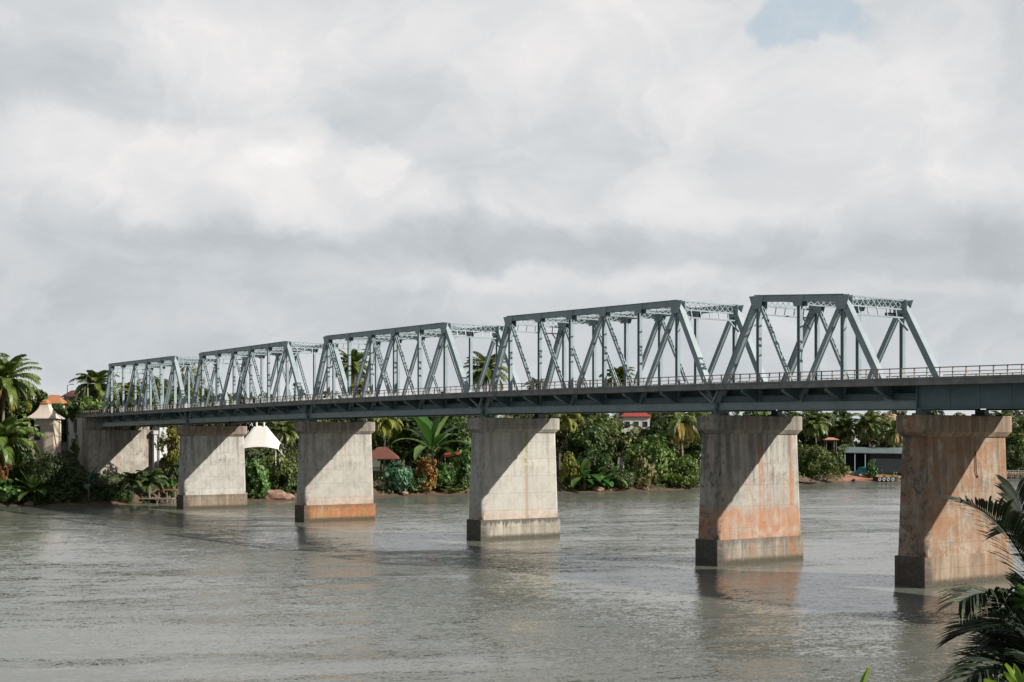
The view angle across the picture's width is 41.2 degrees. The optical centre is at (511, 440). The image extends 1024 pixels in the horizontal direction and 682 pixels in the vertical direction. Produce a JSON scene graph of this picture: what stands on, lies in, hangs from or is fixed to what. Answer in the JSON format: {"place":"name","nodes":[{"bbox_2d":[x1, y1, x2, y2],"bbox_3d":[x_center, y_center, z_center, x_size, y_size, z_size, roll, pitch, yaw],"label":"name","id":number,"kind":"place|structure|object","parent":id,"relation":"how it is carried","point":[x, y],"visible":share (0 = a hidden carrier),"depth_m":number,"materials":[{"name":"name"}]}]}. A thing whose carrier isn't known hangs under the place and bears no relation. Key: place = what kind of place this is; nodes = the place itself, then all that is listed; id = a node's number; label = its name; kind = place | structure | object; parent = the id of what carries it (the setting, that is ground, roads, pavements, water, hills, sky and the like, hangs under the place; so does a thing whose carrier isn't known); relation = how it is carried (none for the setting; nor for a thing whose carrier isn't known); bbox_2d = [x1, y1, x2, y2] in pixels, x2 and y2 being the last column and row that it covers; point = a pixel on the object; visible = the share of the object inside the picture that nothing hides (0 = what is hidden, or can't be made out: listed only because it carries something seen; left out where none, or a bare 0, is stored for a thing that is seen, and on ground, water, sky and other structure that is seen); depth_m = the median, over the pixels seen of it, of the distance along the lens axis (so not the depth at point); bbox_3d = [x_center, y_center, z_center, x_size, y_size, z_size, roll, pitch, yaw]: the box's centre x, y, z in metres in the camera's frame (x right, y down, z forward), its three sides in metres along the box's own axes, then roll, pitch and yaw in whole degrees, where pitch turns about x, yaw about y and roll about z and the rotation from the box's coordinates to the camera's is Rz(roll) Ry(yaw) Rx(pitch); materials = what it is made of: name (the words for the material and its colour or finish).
{"place":"outdoors","nodes":[
{"label":"outdoors","id":0,"kind":"place"},
{"bbox_2d":[0,478,1023,681],"bbox_3d":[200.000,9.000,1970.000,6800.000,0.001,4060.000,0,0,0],"label":"river water","id":1,"kind":"structure","parent":0,"point":[614,587],"depth_m":77.48,"materials":[{"name":"liquid"}]},
{"bbox_2d":[873,476,897,481],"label":"moored boat","id":2,"kind":"object","parent":1,"relation":"on","point":[887,479],"visible":0.97,"depth_m":296.21,"materials":[{"name":"metal"}]},
{"bbox_2d":[0,442,1023,505],"bbox_3d":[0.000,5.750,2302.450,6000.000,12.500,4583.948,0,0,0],"label":"riverbank ground","id":3,"kind":"structure","parent":0,"point":[634,488],"depth_m":223.77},
{"bbox_2d":[0,454,10,479],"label":"shrub","id":4,"kind":"object","parent":3,"relation":"on","point":[2,474],"visible":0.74,"depth_m":188.83,"materials":[{"name":"orange plant"}]},
{"bbox_2d":[0,399,17,422],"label":"broadleaf tree","id":5,"kind":"object","parent":3,"relation":"on","point":[9,413],"visible":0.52,"depth_m":199.52,"materials":[{"name":"green plant"}]},
{"bbox_2d":[0,478,20,502],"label":"shrub","id":6,"kind":"object","parent":3,"relation":"on","point":[9,493],"visible":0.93,"depth_m":186.56,"materials":[{"name":"green plant"}]},
{"bbox_2d":[0,354,41,422],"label":"coconut palm","id":7,"kind":"object","parent":3,"relation":"on","point":[12,388],"visible":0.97,"depth_m":196.41,"materials":[{"name":"green plant"}]},
{"bbox_2d":[7,396,35,442],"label":"broadleaf tree","id":8,"kind":"object","parent":3,"relation":"on","point":[21,415],"visible":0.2,"depth_m":201.43,"materials":[{"name":"green plant"}]},
{"bbox_2d":[8,461,37,487],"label":"shrub","id":9,"kind":"object","parent":3,"relation":"on","point":[16,472],"visible":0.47,"depth_m":190.87,"materials":[{"name":"green plant"}]},
{"bbox_2d":[0,416,47,491],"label":"palm","id":10,"kind":"object","parent":3,"relation":"on","point":[10,434],"visible":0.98,"depth_m":188.88,"materials":[{"name":"green plant"}]},
{"bbox_2d":[19,387,47,438],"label":"broadleaf tree","id":11,"kind":"object","parent":3,"relation":"on","point":[43,395],"visible":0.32,"depth_m":201.84,"materials":[{"name":"green plant"}]},
{"bbox_2d":[17,470,58,501],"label":"leafy plant","id":12,"kind":"object","parent":3,"relation":"on","point":[31,485],"visible":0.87,"depth_m":187.49,"materials":[{"name":"green plant"}]},
{"bbox_2d":[27,400,64,464],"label":"riverside kiosk","id":13,"kind":"object","parent":3,"relation":"on","point":[47,417],"visible":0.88,"depth_m":199.30,"materials":[{"name":"beige fabric"}]},
{"bbox_2d":[25,451,69,492],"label":"shrub","id":14,"kind":"object","parent":3,"relation":"on","point":[50,474],"visible":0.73,"depth_m":189.53,"materials":[{"name":"green plant"}]},
{"bbox_2d":[37,486,68,503],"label":"shrub","id":15,"kind":"object","parent":3,"relation":"on","point":[51,496],"visible":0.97,"depth_m":187.12,"materials":[{"name":"green plant"}]},
{"bbox_2d":[48,395,67,409],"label":"house","id":16,"kind":"structure","parent":3,"relation":"on","point":[55,399],"depth_m":217.90,"materials":[{"name":"orange tile"}]},
{"bbox_2d":[55,406,65,446],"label":"shrub","id":17,"kind":"object","parent":3,"relation":"on","point":[59,411],"visible":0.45,"depth_m":213.06,"materials":[{"name":"green plant"}]},
{"bbox_2d":[53,466,88,496],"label":"shrub","id":18,"kind":"object","parent":3,"relation":"on","point":[68,480],"visible":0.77,"depth_m":190.13,"materials":[{"name":"green plant"}]},
{"bbox_2d":[64,396,109,457],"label":"broadleaf tree","id":19,"kind":"object","parent":3,"relation":"on","point":[83,404],"visible":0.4,"depth_m":210.24,"materials":[{"name":"green plant"}]},
{"bbox_2d":[70,465,104,501],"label":"banana plant","id":20,"kind":"object","parent":3,"relation":"on","point":[90,477],"visible":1,"depth_m":188.62,"materials":[{"name":"green plant"}]},
{"bbox_2d":[68,370,119,400],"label":"coconut palm","id":21,"kind":"object","parent":3,"relation":"on","point":[99,379],"visible":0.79,"depth_m":220.28,"materials":[{"name":"green plant"}]},
{"bbox_2d":[83,481,107,491],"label":"shrub","id":22,"kind":"object","parent":3,"relation":"on","point":[99,485],"visible":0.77,"depth_m":191.51,"materials":[{"name":"green plant"}]},
{"bbox_2d":[91,487,116,500],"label":"shrub","id":23,"kind":"object","parent":3,"relation":"on","point":[107,494],"visible":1,"depth_m":189.14,"materials":[{"name":"green plant"}]},
{"bbox_2d":[107,392,138,411],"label":"broadleaf tree","id":24,"kind":"object","parent":3,"relation":"on","point":[115,403],"visible":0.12,"depth_m":212.04,"materials":[{"name":"green plant"}]},
{"bbox_2d":[115,488,134,503],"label":"shrub","id":25,"kind":"object","parent":3,"relation":"on","point":[124,497],"visible":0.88,"depth_m":191.12,"materials":[{"name":"green plant"}]},
{"bbox_2d":[114,378,144,397],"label":"coconut palm","id":26,"kind":"object","parent":3,"relation":"on","point":[126,386],"visible":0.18,"depth_m":223.34,"materials":[{"name":"green plant"}]},
{"bbox_2d":[117,471,147,500],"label":"palm","id":27,"kind":"object","parent":3,"relation":"on","point":[129,478],"visible":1,"depth_m":192.19,"materials":[{"name":"green plant"}]},
{"bbox_2d":[125,386,167,429],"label":"broadleaf tree","id":28,"kind":"object","parent":3,"relation":"on","point":[131,404],"visible":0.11,"depth_m":212.12,"materials":[{"name":"green plant"}]},
{"bbox_2d":[130,468,168,501],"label":"palm","id":29,"kind":"object","parent":3,"relation":"on","point":[151,477],"visible":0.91,"depth_m":194.04,"materials":[{"name":"green plant"}]},
{"bbox_2d":[154,426,179,478],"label":"broadleaf tree","id":30,"kind":"object","parent":3,"relation":"on","point":[173,448],"visible":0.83,"depth_m":203.02,"materials":[{"name":"green plant"}]},
{"bbox_2d":[160,453,178,481],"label":"shrub","id":31,"kind":"object","parent":3,"relation":"on","point":[174,470],"visible":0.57,"depth_m":203.12,"materials":[{"name":"green plant"}]},
{"bbox_2d":[165,477,177,496],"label":"shrub","id":32,"kind":"object","parent":3,"relation":"on","point":[171,481],"visible":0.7,"depth_m":199.22,"materials":[{"name":"green plant"}]},
{"bbox_2d":[159,393,200,461],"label":"broadleaf tree","id":33,"kind":"object","parent":3,"relation":"on","point":[171,399],"visible":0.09,"depth_m":215.40,"materials":[{"name":"green plant"}]},
{"bbox_2d":[177,364,205,400],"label":"broadleaf tree","id":34,"kind":"object","parent":3,"relation":"on","point":[191,385],"visible":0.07,"depth_m":227.36,"materials":[{"name":"green plant"}]},
{"bbox_2d":[231,394,260,451],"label":"broadleaf tree","id":35,"kind":"object","parent":3,"relation":"on","point":[249,427],"visible":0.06,"depth_m":241.69,"materials":[{"name":"green plant"}]},
{"bbox_2d":[245,457,268,496],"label":"shrub","id":36,"kind":"object","parent":3,"relation":"on","point":[253,468],"visible":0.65,"depth_m":201.16,"materials":[{"name":"green plant"}]},
{"bbox_2d":[249,476,270,497],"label":"shrub","id":37,"kind":"object","parent":3,"relation":"on","point":[263,484],"visible":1,"depth_m":200.75,"materials":[{"name":"green plant"}]},
{"bbox_2d":[244,422,284,466],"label":"white canopy","id":38,"kind":"object","parent":3,"relation":"on","point":[259,436],"visible":0.93,"depth_m":207.06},
{"bbox_2d":[244,447,285,479],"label":"shrub","id":39,"kind":"object","parent":3,"relation":"on","point":[266,452],"visible":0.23,"depth_m":212.51,"materials":[{"name":"green plant"}]},
{"bbox_2d":[262,490,286,499],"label":"boulder","id":40,"kind":"object","parent":3,"relation":"on","point":[276,495],"visible":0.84,"depth_m":201.06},
{"bbox_2d":[265,453,297,491],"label":"shrub","id":41,"kind":"object","parent":3,"relation":"on","point":[282,466],"visible":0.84,"depth_m":203.77,"materials":[{"name":"green plant"}]},
{"bbox_2d":[267,421,298,453],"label":"coconut palm","id":42,"kind":"object","parent":3,"relation":"on","point":[284,437],"visible":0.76,"depth_m":216.35,"materials":[{"name":"green plant"}]},
{"bbox_2d":[272,472,296,494],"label":"shrub","id":43,"kind":"object","parent":3,"relation":"on","point":[279,479],"visible":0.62,"depth_m":203.81,"materials":[{"name":"green plant"}]},
{"bbox_2d":[284,448,297,487],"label":"shrub","id":44,"kind":"object","parent":3,"relation":"on","point":[294,456],"visible":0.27,"depth_m":207.52,"materials":[{"name":"green plant"}]},
{"bbox_2d":[330,349,374,391],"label":"coconut palm","id":45,"kind":"object","parent":3,"relation":"on","point":[356,357],"visible":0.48,"depth_m":237.28,"materials":[{"name":"green plant"}]},
{"bbox_2d":[366,417,406,481],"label":"coconut palm","id":46,"kind":"object","parent":3,"relation":"on","point":[391,425],"visible":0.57,"depth_m":226.51,"materials":[{"name":"green plant"}]},
{"bbox_2d":[372,447,400,491],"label":"riverside gazebo","id":47,"kind":"object","parent":3,"relation":"on","point":[382,453],"visible":0.46,"depth_m":219.89,"materials":[{"name":"red tile"}]},
{"bbox_2d":[371,417,405,465],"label":"broadleaf tree","id":48,"kind":"object","parent":3,"relation":"on","point":[381,442],"visible":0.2,"depth_m":239.26,"materials":[{"name":"green plant"}]},
{"bbox_2d":[381,461,413,492],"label":"shrub","id":49,"kind":"object","parent":3,"relation":"on","point":[399,476],"visible":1,"depth_m":218.46,"materials":[{"name":"green plant"}]},
{"bbox_2d":[383,417,435,468],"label":"broadleaf tree","id":50,"kind":"object","parent":3,"relation":"on","point":[398,445],"visible":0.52,"depth_m":231.60,"materials":[{"name":"green plant"}]},
{"bbox_2d":[407,470,430,492],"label":"shrub","id":51,"kind":"object","parent":3,"relation":"on","point":[416,481],"visible":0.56,"depth_m":221.56,"materials":[{"name":"green plant"}]},
{"bbox_2d":[415,457,437,492],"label":"shrub","id":52,"kind":"object","parent":3,"relation":"on","point":[426,470],"visible":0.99,"depth_m":222.42,"materials":[{"name":"orange plant"}]},
{"bbox_2d":[393,416,470,468],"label":"banana plant","id":53,"kind":"object","parent":3,"relation":"on","point":[429,433],"visible":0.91,"depth_m":225.44,"materials":[{"name":"green plant"}]},
{"bbox_2d":[420,416,453,467],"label":"broadleaf tree","id":54,"kind":"object","parent":3,"relation":"on","point":[436,451],"visible":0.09,"depth_m":247.37,"materials":[{"name":"green plant"}]},
{"bbox_2d":[433,463,454,488],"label":"shrub","id":55,"kind":"object","parent":3,"relation":"on","point":[443,476],"visible":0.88,"depth_m":224.29,"materials":[{"name":"green plant"}]},
{"bbox_2d":[438,416,471,465],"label":"broadleaf tree","id":56,"kind":"object","parent":3,"relation":"on","point":[463,433],"visible":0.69,"depth_m":234.95,"materials":[{"name":"green plant"}]},
{"bbox_2d":[445,466,470,490],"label":"shrub","id":57,"kind":"object","parent":3,"relation":"on","point":[463,482],"visible":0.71,"depth_m":226.34,"materials":[{"name":"green plant"}]},
{"bbox_2d":[454,448,470,486],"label":"shrub","id":58,"kind":"object","parent":3,"relation":"on","point":[465,461],"visible":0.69,"depth_m":227.46,"materials":[{"name":"green plant"}]},
{"bbox_2d":[463,351,507,390],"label":"coconut palm","id":59,"kind":"object","parent":3,"relation":"on","point":[477,369],"visible":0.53,"depth_m":242.71,"materials":[{"name":"green plant"}]},
{"bbox_2d":[0,447,1023,504],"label":"undergrowth","id":60,"kind":"object","parent":3,"relation":"on","point":[60,457],"visible":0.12,"depth_m":204.50,"materials":[{"name":"green plant"}]},
{"bbox_2d":[61,294,1023,588],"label":"truss bridge","id":61,"kind":"structure","parent":3,"relation":"on","point":[749,508],"depth_m":109.64,"materials":[{"name":"paint"}]},
{"bbox_2d":[551,414,568,469],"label":"broadleaf tree","id":62,"kind":"object","parent":3,"relation":"on","point":[561,437],"visible":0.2,"depth_m":260.14,"materials":[{"name":"green plant"}]},
{"bbox_2d":[559,451,579,489],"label":"shrub","id":63,"kind":"object","parent":3,"relation":"on","point":[566,469],"visible":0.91,"depth_m":235.28,"materials":[{"name":"green plant"}]},
{"bbox_2d":[555,414,583,458],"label":"coconut palm","id":64,"kind":"object","parent":3,"relation":"on","point":[569,422],"visible":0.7,"depth_m":241.92,"materials":[{"name":"green plant"}]},
{"bbox_2d":[560,414,593,463],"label":"broadleaf tree","id":65,"kind":"object","parent":3,"relation":"on","point":[581,424],"visible":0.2,"depth_m":247.55,"materials":[{"name":"green plant"}]},
{"bbox_2d":[559,453,609,490],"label":"leafy plant","id":66,"kind":"object","parent":3,"relation":"on","point":[585,472],"visible":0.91,"depth_m":235.38,"materials":[{"name":"green plant"}]},
{"bbox_2d":[558,417,616,467],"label":"broadleaf tree","id":67,"kind":"object","parent":3,"relation":"on","point":[595,437],"visible":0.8,"depth_m":241.57,"materials":[{"name":"green plant"}]},
{"bbox_2d":[566,448,616,483],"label":"shrub","id":68,"kind":"object","parent":3,"relation":"on","point":[609,466],"visible":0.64,"depth_m":237.12,"materials":[{"name":"green plant"}]},
{"bbox_2d":[591,413,624,453],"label":"broadleaf tree","id":69,"kind":"object","parent":3,"relation":"on","point":[603,418],"visible":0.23,"depth_m":260.95,"materials":[{"name":"green plant"}]},
{"bbox_2d":[587,458,630,489],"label":"leafy plant","id":70,"kind":"object","parent":3,"relation":"on","point":[607,479],"visible":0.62,"depth_m":236.39,"materials":[{"name":"green plant"}]},
{"bbox_2d":[581,422,647,468],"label":"broadleaf tree","id":71,"kind":"object","parent":3,"relation":"on","point":[624,443],"visible":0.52,"depth_m":248.67,"materials":[{"name":"green plant"}]},
{"bbox_2d":[598,366,634,469],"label":"coconut palm","id":72,"kind":"object","parent":3,"relation":"on","point":[619,371],"visible":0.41,"depth_m":260.18,"materials":[{"name":"green plant"}]},
{"bbox_2d":[609,468,636,489],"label":"shrub","id":73,"kind":"object","parent":3,"relation":"on","point":[620,483],"visible":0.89,"depth_m":237.26,"materials":[{"name":"green plant"}]},
{"bbox_2d":[619,413,651,467],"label":"house","id":74,"kind":"structure","parent":3,"relation":"on","point":[642,420],"depth_m":263.00,"materials":[{"name":"paint"}]},
{"bbox_2d":[630,456,657,489],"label":"shrub","id":75,"kind":"object","parent":3,"relation":"on","point":[651,473],"visible":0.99,"depth_m":240.98,"materials":[{"name":"green plant"}]},
{"bbox_2d":[622,433,680,482],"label":"shrub","id":76,"kind":"object","parent":3,"relation":"on","point":[643,445],"visible":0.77,"depth_m":243.38,"materials":[{"name":"green plant"}]},
{"bbox_2d":[638,426,676,470],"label":"broadleaf tree","id":77,"kind":"object","parent":3,"relation":"on","point":[647,432],"visible":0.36,"depth_m":251.19,"materials":[{"name":"green plant"}]},
{"bbox_2d":[649,413,668,445],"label":"broadleaf tree","id":78,"kind":"object","parent":3,"relation":"on","point":[659,424],"visible":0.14,"depth_m":271.37,"materials":[{"name":"green plant"}]},
{"bbox_2d":[657,453,698,486],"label":"shrub","id":79,"kind":"object","parent":3,"relation":"on","point":[692,471],"visible":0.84,"depth_m":245.59,"materials":[{"name":"green plant"}]},
{"bbox_2d":[652,412,706,468],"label":"coconut palm","id":80,"kind":"object","parent":3,"relation":"on","point":[686,429],"visible":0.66,"depth_m":250.38,"materials":[{"name":"green plant"}]},
{"bbox_2d":[662,412,699,468],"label":"broadleaf tree","id":81,"kind":"object","parent":3,"relation":"on","point":[676,449],"visible":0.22,"depth_m":275.19,"materials":[{"name":"green plant"}]},
{"bbox_2d":[683,430,701,467],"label":"broadleaf tree","id":82,"kind":"object","parent":3,"relation":"on","point":[696,452],"visible":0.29,"depth_m":275.28,"materials":[{"name":"green plant"}]},
{"bbox_2d":[742,411,770,415],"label":"broadleaf tree","id":83,"kind":"object","parent":3,"relation":"on","point":[763,413],"visible":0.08,"depth_m":328.87,"materials":[{"name":"green plant"}]},
{"bbox_2d":[788,411,812,448],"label":"broadleaf tree","id":84,"kind":"object","parent":3,"relation":"on","point":[803,438],"visible":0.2,"depth_m":318.47,"materials":[{"name":"green plant"}]},
{"bbox_2d":[797,443,825,475],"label":"shrub","id":85,"kind":"object","parent":3,"relation":"on","point":[811,465],"visible":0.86,"depth_m":287.81,"materials":[{"name":"green plant"}]},
{"bbox_2d":[799,413,831,466],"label":"coconut palm","id":86,"kind":"object","parent":3,"relation":"on","point":[815,426],"visible":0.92,"depth_m":305.43,"materials":[{"name":"green plant"}]},
{"bbox_2d":[801,411,837,464],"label":"broadleaf tree","id":87,"kind":"object","parent":3,"relation":"on","point":[829,444],"visible":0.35,"depth_m":318.54,"materials":[{"name":"green plant"}]},
{"bbox_2d":[799,444,850,478],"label":"shrub","id":88,"kind":"object","parent":3,"relation":"on","point":[832,465],"visible":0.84,"depth_m":288.82,"materials":[{"name":"green plant"}]},
{"bbox_2d":[803,412,853,460],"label":"broadleaf tree","id":89,"kind":"object","parent":3,"relation":"on","point":[830,430],"visible":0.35,"depth_m":317.94,"materials":[{"name":"green plant"}]},
{"bbox_2d":[832,411,854,461],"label":"broadleaf tree","id":90,"kind":"object","parent":3,"relation":"on","point":[844,414],"visible":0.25,"depth_m":340.69,"materials":[{"name":"green plant"}]},
{"bbox_2d":[831,418,859,452],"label":"coconut palm","id":91,"kind":"object","parent":3,"relation":"on","point":[843,424],"visible":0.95,"depth_m":315.07,"materials":[{"name":"green plant"}]},
{"bbox_2d":[848,411,888,446],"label":"coconut palm","id":92,"kind":"object","parent":3,"relation":"on","point":[868,430],"visible":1,"depth_m":311.24,"materials":[{"name":"green plant"}]},
{"bbox_2d":[838,447,901,474],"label":"riverside shed","id":93,"kind":"structure","parent":3,"relation":"on","point":[888,459],"depth_m":303.00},
{"bbox_2d":[866,459,877,477],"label":"shrub","id":94,"kind":"object","parent":3,"relation":"on","point":[872,469],"visible":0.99,"depth_m":299.10,"materials":[{"name":"green plant"}]},
{"bbox_2d":[854,411,901,447],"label":"broadleaf tree","id":95,"kind":"object","parent":3,"relation":"on","point":[882,443],"visible":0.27,"depth_m":326.23,"materials":[{"name":"green plant"}]},
{"bbox_2d":[880,420,901,446],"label":"coconut palm","id":96,"kind":"object","parent":3,"relation":"on","point":[893,435],"visible":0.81,"depth_m":308.11,"materials":[{"name":"green plant"}]},
{"bbox_2d":[1005,415,1023,454],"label":"broadleaf tree","id":97,"kind":"object","parent":3,"relation":"on","point":[1017,431],"visible":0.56,"depth_m":335.19,"materials":[{"name":"green plant"}]},
{"bbox_2d":[1006,444,1023,469],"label":"shrub","id":98,"kind":"object","parent":3,"relation":"on","point":[1016,461],"visible":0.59,"depth_m":325.95,"materials":[{"name":"green plant"}]},
{"bbox_2d":[0,0,1023,441],"label":"sky","id":99,"kind":"structure","parent":0,"point":[188,178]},
{"bbox_3d":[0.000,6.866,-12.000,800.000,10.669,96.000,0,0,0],"label":"near bank ground","id":100,"kind":"structure","parent":0,"visible":0},
{"bbox_2d":[931,474,1023,681],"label":"areca palm","id":101,"kind":"object","parent":100,"relation":"on","point":[1001,640],"visible":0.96,"depth_m":11.81,"materials":[{"name":"green plant"}]},
{"bbox_2d":[984,663,1023,681],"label":"lime leaved plant","id":102,"kind":"object","parent":100,"relation":"on","point":[1015,675],"visible":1,"depth_m":9.04,"materials":[{"name":"green plant"}]},
{"bbox_2d":[1008,584,1023,610],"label":"green leaved plant","id":103,"kind":"object","parent":100,"relation":"on","point":[1019,591],"visible":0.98,"depth_m":11.03,"materials":[{"name":"green plant"}]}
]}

